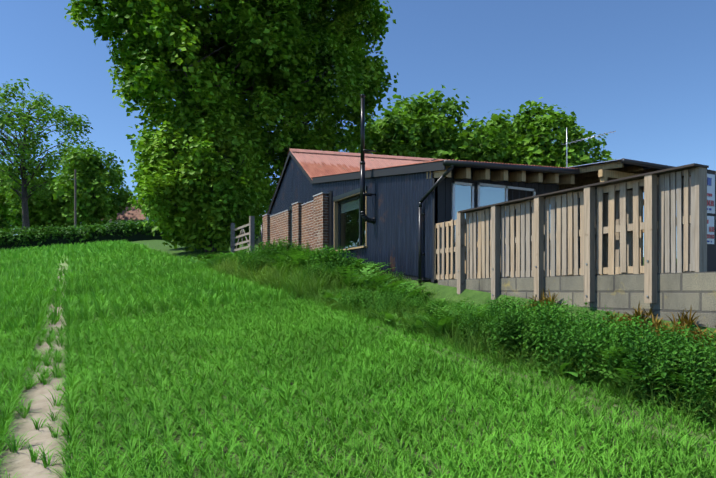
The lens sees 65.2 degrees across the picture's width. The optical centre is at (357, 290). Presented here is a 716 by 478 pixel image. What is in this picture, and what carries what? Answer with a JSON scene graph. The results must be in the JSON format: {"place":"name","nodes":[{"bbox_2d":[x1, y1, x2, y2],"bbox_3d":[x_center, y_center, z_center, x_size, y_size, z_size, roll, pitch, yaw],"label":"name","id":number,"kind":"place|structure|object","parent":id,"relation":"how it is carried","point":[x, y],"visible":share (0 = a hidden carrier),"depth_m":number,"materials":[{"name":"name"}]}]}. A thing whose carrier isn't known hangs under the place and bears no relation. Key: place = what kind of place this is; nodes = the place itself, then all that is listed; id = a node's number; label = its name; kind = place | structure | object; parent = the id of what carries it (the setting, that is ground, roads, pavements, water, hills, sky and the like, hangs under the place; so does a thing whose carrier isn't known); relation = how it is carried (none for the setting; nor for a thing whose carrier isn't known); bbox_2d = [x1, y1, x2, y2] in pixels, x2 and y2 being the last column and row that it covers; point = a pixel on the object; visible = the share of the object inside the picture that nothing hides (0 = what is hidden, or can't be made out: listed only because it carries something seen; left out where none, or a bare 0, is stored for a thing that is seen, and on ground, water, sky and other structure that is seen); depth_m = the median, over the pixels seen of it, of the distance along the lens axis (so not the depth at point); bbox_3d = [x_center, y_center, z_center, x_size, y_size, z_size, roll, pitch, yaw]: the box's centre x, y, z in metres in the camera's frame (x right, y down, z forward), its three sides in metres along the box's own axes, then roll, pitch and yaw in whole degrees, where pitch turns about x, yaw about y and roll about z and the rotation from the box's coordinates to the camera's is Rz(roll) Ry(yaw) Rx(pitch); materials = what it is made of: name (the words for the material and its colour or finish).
{"place":"outdoors","nodes":[
{"label":"outdoors","id":0,"kind":"place"},
{"bbox_2d":[0,239,194,283],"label":"grass","id":1,"kind":"structure","parent":0,"point":[22,255],"depth_m":24.70,"materials":[{"name":"green plant"}]},
{"bbox_2d":[101,200,145,219],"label":"house roof","id":2,"kind":"structure","parent":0,"point":[133,214],"depth_m":69.81,"materials":[{"name":"red tile"}]},
{"bbox_2d":[0,260,307,335],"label":"grass","id":3,"kind":"structure","parent":0,"point":[143,302],"depth_m":11.27,"materials":[{"name":"green plant"}]},
{"bbox_2d":[290,206,291,244],"bbox_3d":[-2.009,-2.013,17.578,0.070,1.310,0.620,0,0,-27],"label":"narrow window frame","id":4,"kind":"object","parent":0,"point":[290,225],"visible":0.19,"depth_m":17.80,"materials":[{"name":"black metal"}]},
{"bbox_2d":[270,156,328,214],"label":"gable wall","id":5,"kind":"structure","parent":0,"point":[295,185],"depth_m":17.68,"materials":[{"name":"wood"}]},
{"bbox_2d":[0,294,715,477],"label":"grass","id":6,"kind":"structure","parent":0,"point":[326,447],"depth_m":4.49,"materials":[{"name":"green plant"}]},
{"bbox_2d":[0,240,715,477],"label":"ground","id":7,"kind":"structure","parent":0,"point":[21,464],"depth_m":4.47,"materials":[{"name":"green plant"}]},
{"bbox_2d":[0,172,76,232],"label":"tree foliage","id":8,"kind":"object","parent":7,"relation":"on","point":[38,205],"visible":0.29,"depth_m":75.77,"materials":[{"name":"green plant"}]},
{"bbox_2d":[0,82,84,234],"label":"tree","id":9,"kind":"object","parent":7,"relation":"on","point":[25,197],"visible":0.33,"depth_m":70.20,"materials":[{"name":"brown plant"}]},
{"bbox_2d":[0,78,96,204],"bbox_3d":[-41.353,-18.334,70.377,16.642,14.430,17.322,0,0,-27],"label":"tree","id":10,"kind":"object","parent":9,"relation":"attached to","point":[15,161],"visible":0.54,"depth_m":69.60,"materials":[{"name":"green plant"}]},
{"bbox_2d":[0,85,103,212],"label":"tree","id":11,"kind":"object","parent":9,"relation":"attached to","point":[59,119],"visible":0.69,"depth_m":69.40,"materials":[{"name":"green plant"}]},
{"bbox_2d":[74,169,76,227],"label":"utility pole","id":12,"kind":"object","parent":7,"relation":"on","point":[75,217],"visible":0.78,"depth_m":58.22,"materials":[{"name":"brown wood"}]},
{"bbox_2d":[0,227,163,250],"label":"hedge","id":13,"kind":"object","parent":7,"relation":"on","point":[138,236],"visible":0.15,"depth_m":44.84,"materials":[{"name":"green plant"}]},
{"bbox_2d":[0,219,160,245],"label":"hedge leaves","id":14,"kind":"object","parent":13,"relation":"on","point":[112,226],"visible":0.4,"depth_m":44.45,"materials":[{"name":"green plant"}]},
{"bbox_2d":[76,151,120,224],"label":"tree trunk","id":15,"kind":"object","parent":7,"relation":"on","point":[94,195],"visible":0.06,"depth_m":64.07,"materials":[{"name":"brown plant"}]},
{"bbox_2d":[46,144,137,229],"bbox_3d":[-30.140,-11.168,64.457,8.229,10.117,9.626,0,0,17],"label":"tree foliage","id":16,"kind":"object","parent":15,"relation":"attached to","point":[82,196],"visible":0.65,"depth_m":62.16,"materials":[{"name":"green plant"}]},
{"bbox_2d":[80,217,155,229],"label":"house walls","id":17,"kind":"structure","parent":7,"relation":"on","point":[125,223],"depth_m":69.58,"materials":[{"name":"brown brick"}]},
{"bbox_2d":[126,150,262,251],"bbox_3d":[-7.263,-4.197,25.519,6.338,4.862,6.077,0,0,-27],"label":"tree","id":18,"kind":"object","parent":7,"relation":"on","point":[133,200],"visible":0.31,"depth_m":23.99,"materials":[{"name":"green plant"}]},
{"bbox_2d":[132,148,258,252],"bbox_3d":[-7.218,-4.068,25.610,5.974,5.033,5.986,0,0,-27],"label":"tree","id":19,"kind":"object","parent":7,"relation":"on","point":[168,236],"visible":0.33,"depth_m":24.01,"materials":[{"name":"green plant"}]},
{"bbox_2d":[158,164,232,251],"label":"tree branches","id":20,"kind":"object","parent":7,"relation":"on","point":[208,226],"visible":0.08,"depth_m":24.90,"materials":[{"name":"brown plant"}]},
{"bbox_2d":[141,205,267,248],"bbox_3d":[-8.314,-5.106,29.759,6.244,6.256,6.282,0,0,16],"label":"tree","id":21,"kind":"object","parent":7,"relation":"on","point":[175,247],"depth_m":30.29,"materials":[{"name":"green plant"}]},
{"bbox_2d":[163,135,246,251],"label":"tree branches","id":22,"kind":"object","parent":7,"relation":"on","point":[212,250],"visible":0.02,"depth_m":25.07,"materials":[{"name":"brown plant"}]},
{"bbox_2d":[142,82,270,245],"bbox_3d":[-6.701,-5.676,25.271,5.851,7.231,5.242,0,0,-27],"label":"ivy foliage","id":23,"kind":"object","parent":22,"relation":"attached to","point":[211,163],"visible":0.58,"depth_m":24.20,"materials":[{"name":"green plant"}]},
{"bbox_2d":[73,0,359,249],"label":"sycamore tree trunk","id":24,"kind":"object","parent":7,"relation":"on","point":[236,66],"visible":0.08,"depth_m":28.36,"materials":[{"name":"brown plant"}]},
{"bbox_2d":[64,0,379,214],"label":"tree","id":25,"kind":"object","parent":24,"relation":"attached to","point":[137,79],"visible":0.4,"depth_m":26.00,"materials":[{"name":"green plant"}]},
{"bbox_2d":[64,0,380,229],"bbox_3d":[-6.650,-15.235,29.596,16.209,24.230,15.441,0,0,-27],"label":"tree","id":26,"kind":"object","parent":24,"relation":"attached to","point":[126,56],"visible":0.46,"depth_m":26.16,"materials":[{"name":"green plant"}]},
{"bbox_2d":[231,216,254,252],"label":"field gate","id":27,"kind":"structure","parent":7,"relation":"on","point":[251,233],"depth_m":22.09,"materials":[{"name":"grey wood"}]},
{"bbox_2d":[247,234,260,244],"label":"hedge","id":28,"kind":"object","parent":7,"relation":"on","point":[258,240],"visible":0.04,"depth_m":43.14,"materials":[{"name":"green plant"}]},
{"bbox_2d":[235,0,341,161],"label":"tree trunk","id":29,"kind":"object","parent":7,"relation":"on","point":[310,106],"visible":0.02,"depth_m":34.53,"materials":[{"name":"brown plant"}]},
{"bbox_2d":[204,0,398,219],"bbox_3d":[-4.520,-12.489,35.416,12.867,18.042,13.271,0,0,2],"label":"tree foliage","id":30,"kind":"object","parent":29,"relation":"attached to","point":[355,32],"visible":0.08,"depth_m":32.74,"materials":[{"name":"green plant"}]},
{"bbox_2d":[263,194,327,251],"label":"brick wall","id":31,"kind":"structure","parent":7,"relation":"on","point":[310,223],"depth_m":16.64,"materials":[{"name":"brown brick"}]},
{"bbox_2d":[262,192,328,216],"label":"brick caps","id":32,"kind":"object","parent":31,"relation":"on","point":[303,203],"visible":0.5,"depth_m":16.78,"materials":[{"name":"grey"}]},
{"bbox_2d":[261,160,579,284],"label":"gutters and downpipes","id":33,"kind":"object","parent":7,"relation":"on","point":[451,163],"visible":0.69,"depth_m":11.17,"materials":[{"name":"black plastic"}]},
{"bbox_2d":[426,166,574,184],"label":"rafter tails","id":34,"kind":"object","parent":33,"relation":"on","point":[512,176],"visible":0.75,"depth_m":11.44,"materials":[{"name":"brown wood"}]},
{"bbox_2d":[371,109,505,161],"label":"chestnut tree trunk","id":35,"kind":"object","parent":7,"relation":"on","point":[434,146],"visible":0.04,"depth_m":40.35,"materials":[{"name":"brown plant"}]},
{"bbox_2d":[348,85,524,164],"bbox_3d":[4.756,-9.678,45.409,15.372,11.504,15.888,0,0,-27],"label":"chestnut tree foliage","id":36,"kind":"object","parent":35,"relation":"attached to","point":[393,150],"visible":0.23,"depth_m":39.95,"materials":[{"name":"green plant"}]},
{"bbox_2d":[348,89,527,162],"bbox_3d":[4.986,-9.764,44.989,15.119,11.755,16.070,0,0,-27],"label":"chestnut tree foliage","id":37,"kind":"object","parent":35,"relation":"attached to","point":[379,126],"visible":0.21,"depth_m":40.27,"materials":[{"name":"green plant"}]},
{"bbox_2d":[169,251,715,430],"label":"grass strip","id":38,"kind":"object","parent":7,"relation":"on","point":[310,283],"depth_m":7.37,"materials":[{"name":"green plant"}]},
{"bbox_2d":[180,250,714,416],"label":"grass tufts","id":39,"kind":"object","parent":7,"relation":"on","point":[420,323],"visible":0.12,"depth_m":6.72,"materials":[{"name":"green plant"}]},
{"bbox_2d":[182,251,715,418],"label":"grass tufts","id":40,"kind":"object","parent":7,"relation":"on","point":[388,317],"visible":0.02,"depth_m":8.48,"materials":[{"name":"green plant"}]},
{"bbox_2d":[204,246,715,411],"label":"cow parsley","id":41,"kind":"object","parent":7,"relation":"on","point":[295,258],"visible":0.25,"depth_m":6.88,"materials":[{"name":"green plant"}]},
{"bbox_2d":[206,237,715,427],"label":"strip nettles","id":42,"kind":"object","parent":7,"relation":"on","point":[548,324],"visible":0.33,"depth_m":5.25,"materials":[{"name":"green plant"}]},
{"bbox_2d":[379,179,599,279],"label":"backing wall","id":43,"kind":"structure","parent":7,"relation":"on","point":[413,277],"depth_m":12.85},
{"bbox_2d":[267,152,288,213],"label":"barn roof","id":44,"kind":"structure","parent":43,"relation":"on","point":[277,184],"depth_m":18.95,"materials":[{"name":"red metal"}]},
{"bbox_2d":[328,191,332,253],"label":"corner trim","id":45,"kind":"structure","parent":43,"relation":"attached to","point":[330,218],"depth_m":15.11,"materials":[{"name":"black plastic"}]},
{"bbox_2d":[329,182,333,245],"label":"clad wall","id":46,"kind":"structure","parent":43,"relation":"attached to","point":[331,186],"depth_m":15.04,"materials":[{"name":"wood"}]},
{"bbox_2d":[334,178,366,196],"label":"clad wall","id":47,"kind":"structure","parent":43,"relation":"attached to","point":[343,187],"depth_m":14.39,"materials":[{"name":"wood"}]},
{"bbox_2d":[334,190,367,250],"bbox_3d":[-0.193,-1.710,14.205,0.260,1.375,1.920,0,0,-27],"label":"window reveal","id":48,"kind":"object","parent":43,"relation":"attached to","point":[336,220],"depth_m":14.97,"materials":[{"name":"beige wood"}]},
{"bbox_2d":[333,186,366,249],"bbox_3d":[-0.158,-1.778,14.212,0.190,1.440,1.880,0,0,-27],"label":"window frame","id":49,"kind":"object","parent":48,"relation":"in","point":[352,192],"visible":0.48,"depth_m":14.32,"materials":[{"name":"brown wood"}]},
{"bbox_2d":[341,199,358,212],"bbox_3d":[-0.178,-2.188,14.502,0.020,0.240,1.146,0,0,-27],"label":"blind window","id":50,"kind":"structure","parent":49,"relation":"attached to","point":[349,205],"depth_m":14.56,"materials":[{"name":"grey fabric"}]},
{"bbox_2d":[340,197,365,247],"bbox_3d":[-0.100,-1.713,14.242,0.001,1.310,1.780,0,0,-27],"label":"window glass","id":51,"kind":"object","parent":49,"relation":"on","point":[351,222],"visible":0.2,"depth_m":14.37,"materials":[{"name":"glass"}]},
{"bbox_2d":[267,150,445,213],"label":"fascia boards","id":52,"kind":"object","parent":43,"relation":"attached to","point":[422,167],"visible":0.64,"depth_m":12.97,"materials":[{"name":"grey wood"}]},
{"bbox_2d":[290,150,427,178],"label":"barn roof","id":53,"kind":"structure","parent":43,"relation":"on","point":[316,164],"depth_m":17.79,"materials":[{"name":"red metal"}]},
{"bbox_2d":[287,148,442,160],"bbox_3d":[0.488,-4.585,19.161,6.020,0.467,0.440,0,0,-27],"label":"roof ridge cap","id":54,"kind":"object","parent":53,"relation":"on","point":[355,154],"visible":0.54,"depth_m":18.80,"materials":[{"name":"metal"}]},
{"bbox_2d":[360,94,375,223],"bbox_3d":[0.217,-3.031,12.965,0.390,2.974,0.200,0,0,-27],"label":"flue","id":55,"kind":"object","parent":43,"relation":"attached to","point":[362,191],"visible":1,"depth_m":12.87,"materials":[{"name":"black metal"}]},
{"bbox_2d":[311,159,575,177],"bbox_3d":[1.655,-2.945,14.102,3.449,1.035,6.563,0,0,-27],"label":"gutter","id":56,"kind":"object","parent":43,"relation":"on","point":[436,161],"visible":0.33,"depth_m":11.60,"materials":[{"name":"black metal"}]},
{"bbox_2d":[562,128,615,166],"bbox_3d":[6.371,-3.950,15.486,1.497,1.350,0.320,0,0,43],"label":"tv aerial","id":57,"kind":"object","parent":43,"relation":"attached to","point":[579,140],"visible":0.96,"depth_m":15.81,"materials":[{"name":"silver metal"}]},
{"bbox_2d":[431,159,558,281],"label":"patio wall","id":58,"kind":"structure","parent":7,"relation":"on","point":[449,198],"depth_m":11.06,"materials":[{"name":"blue wood"}]},
{"bbox_2d":[367,171,432,278],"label":"clad wall","id":59,"kind":"structure","parent":58,"relation":"attached to","point":[392,231],"depth_m":11.98,"materials":[{"name":"blue wood"}]},
{"bbox_2d":[337,248,366,263],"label":"clad wall","id":60,"kind":"structure","parent":59,"relation":"attached to","point":[361,253],"depth_m":13.67,"materials":[{"name":"wood"}]},
{"bbox_2d":[452,181,473,242],"bbox_3d":[2.101,-1.558,11.192,0.530,1.200,0.040,0,0,-27],"label":"window frame","id":61,"kind":"object","parent":58,"relation":"attached to","point":[453,195],"visible":0.52,"depth_m":11.09,"materials":[{"name":"white wood"}]},
{"bbox_2d":[455,184,470,239],"bbox_3d":[2.100,-1.558,11.194,0.430,1.100,0.001,0,0,-27],"label":"window pane","id":62,"kind":"structure","parent":61,"relation":"in","point":[462,197],"depth_m":11.19,"materials":[{"name":"glass"}]},
{"bbox_2d":[508,189,531,276],"bbox_3d":[3.444,-1.183,11.904,0.730,1.910,0.001,0,0,-27],"label":"dark patio door","id":63,"kind":"structure","parent":58,"relation":"attached to","point":[516,194],"depth_m":11.87,"materials":[{"name":"black"}]},
{"bbox_2d":[508,186,535,195],"bbox_3d":[3.474,-1.208,11.901,0.780,1.960,0.040,0,0,-27],"label":"patio door frame","id":64,"kind":"object","parent":58,"relation":"in","point":[524,189],"visible":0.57,"depth_m":11.92,"materials":[{"name":"white plastic"}]},
{"bbox_2d":[477,183,507,278],"bbox_3d":[2.776,-1.208,11.541,0.790,1.960,0.040,0,0,-27],"label":"patio door frame","id":65,"kind":"object","parent":64,"relation":"attached to","point":[489,185],"visible":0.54,"depth_m":11.47,"materials":[{"name":"grey metal"}]},
{"bbox_2d":[480,186,504,206],"bbox_3d":[2.775,-1.208,11.543,0.690,1.860,0.001,0,0,-27],"label":"patio door glass","id":66,"kind":"object","parent":65,"relation":"in","point":[491,195],"visible":0.2,"depth_m":11.53,"materials":[{"name":"glass"}]},
{"bbox_2d":[509,102,587,164],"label":"tree trunk","id":67,"kind":"object","parent":7,"relation":"on","point":[542,136],"depth_m":43.93,"materials":[{"name":"brown plant"}]},
{"bbox_2d":[445,97,616,166],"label":"tree foliage","id":68,"kind":"object","parent":67,"relation":"attached to","point":[556,121],"visible":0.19,"depth_m":42.45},
{"bbox_2d":[435,167,706,302],"bbox_3d":[2.736,-0.647,8.689,0.400,1.599,5.230,0,0,-27],"label":"pallet fence","id":69,"kind":"object","parent":7,"relation":"on","point":[614,227],"visible":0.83,"depth_m":7.56,"materials":[{"name":"brown wood"}]},
{"bbox_2d":[458,163,708,212],"bbox_3d":[2.899,-1.410,8.211,0.270,0.025,4.270,0,0,-27],"label":"fence top rail","id":70,"kind":"object","parent":69,"relation":"on","point":[658,173],"visible":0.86,"depth_m":7.45,"materials":[{"name":"brown wood"}]},
{"bbox_2d":[438,272,715,327],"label":"retaining wall blocks","id":71,"kind":"structure","parent":7,"relation":"on","point":[676,292],"depth_m":7.09,"materials":[{"name":"concrete"}]},
{"bbox_2d":[544,161,661,274],"bbox_3d":[6.080,-1.568,14.143,4.450,2.720,4.450,0,0,-27],"label":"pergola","id":72,"kind":"object","parent":7,"relation":"on","point":[588,175],"visible":0.19,"depth_m":11.91,"materials":[{"name":"brown wood"}]},
{"bbox_2d":[543,159,649,172],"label":"pergola roof","id":73,"kind":"structure","parent":72,"relation":"on","point":[604,162],"depth_m":11.76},
{"bbox_2d":[621,158,673,169],"bbox_3d":[7.224,-2.548,12.039,4.550,0.099,0.099,0,0,-27],"label":"pergola gutter","id":74,"kind":"object","parent":73,"relation":"attached to","point":[641,163],"visible":0.52,"depth_m":11.25,"materials":[{"name":"black metal"}]},
{"bbox_2d":[518,288,715,349],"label":"ferns","id":75,"kind":"object","parent":7,"relation":"on","point":[684,320],"visible":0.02,"depth_m":6.57,"materials":[{"name":"plant"}]},
{"bbox_3d":[9.249,-0.146,5.903,8.785,0.116,16.000,0,0,-27],"label":"patio slab","id":76,"kind":"object","parent":7,"relation":"on","visible":0},
{"bbox_2d":[689,169,715,271],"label":"sign wall","id":77,"kind":"structure","parent":76,"relation":"on","point":[711,257],"depth_m":10.03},
{"bbox_2d":[707,216,713,243],"bbox_3d":[6.189,-1.078,9.936,0.460,0.500,0.006,0,0,-27],"label":"sign","id":78,"kind":"object","parent":77,"relation":"attached to","point":[711,221],"visible":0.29,"depth_m":9.99,"materials":[{"name":"white plastic"}]},
{"bbox_2d":[707,174,714,213],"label":"sign","id":79,"kind":"object","parent":77,"relation":"attached to","point":[710,189],"visible":0.36,"depth_m":10.00,"materials":[{"name":"white plastic"}]},
{"bbox_2d":[707,177,711,185],"bbox_3d":[6.256,-1.938,9.959,0.120,0.140,0.006,0,0,-27],"label":"sign","id":80,"kind":"object","parent":79,"relation":"attached to","point":[709,181],"visible":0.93,"depth_m":9.96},
{"bbox_3d":[-7.403,-5.266,27.563,5.618,7.276,5.216,0,0,-27],"label":"low elder bush trunk","id":81,"kind":"object","parent":7,"relation":"on","visible":0},
{"bbox_2d":[127,85,275,225],"bbox_3d":[-7.331,-5.940,27.407,7.433,7.432,6.485,0,0,-27],"label":"elder bush foliage","id":82,"kind":"object","parent":81,"relation":"attached to","point":[244,129],"visible":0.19,"depth_m":25.48,"materials":[{"name":"green plant"}]},
{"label":"tree trunk","id":83,"kind":"object","parent":7,"relation":"on","visible":0},
{"bbox_2d":[0,160,21,232],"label":"tree foliage","id":84,"kind":"object","parent":83,"relation":"attached to","point":[3,223],"visible":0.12,"depth_m":82.77,"materials":[{"name":"green plant"}]},
{"bbox_2d":[0,0,715,256],"label":"sky","id":85,"kind":"structure","parent":0,"point":[643,71],"materials":[{"name":"blue"}]},
{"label":"room floor","id":86,"kind":"structure","parent":0,"visible":0},
{"bbox_2d":[341,209,365,247],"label":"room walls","id":87,"kind":"structure","parent":86,"relation":"on","point":[343,236],"depth_m":16.67,"materials":[{"name":"grey paint"}]}
]}

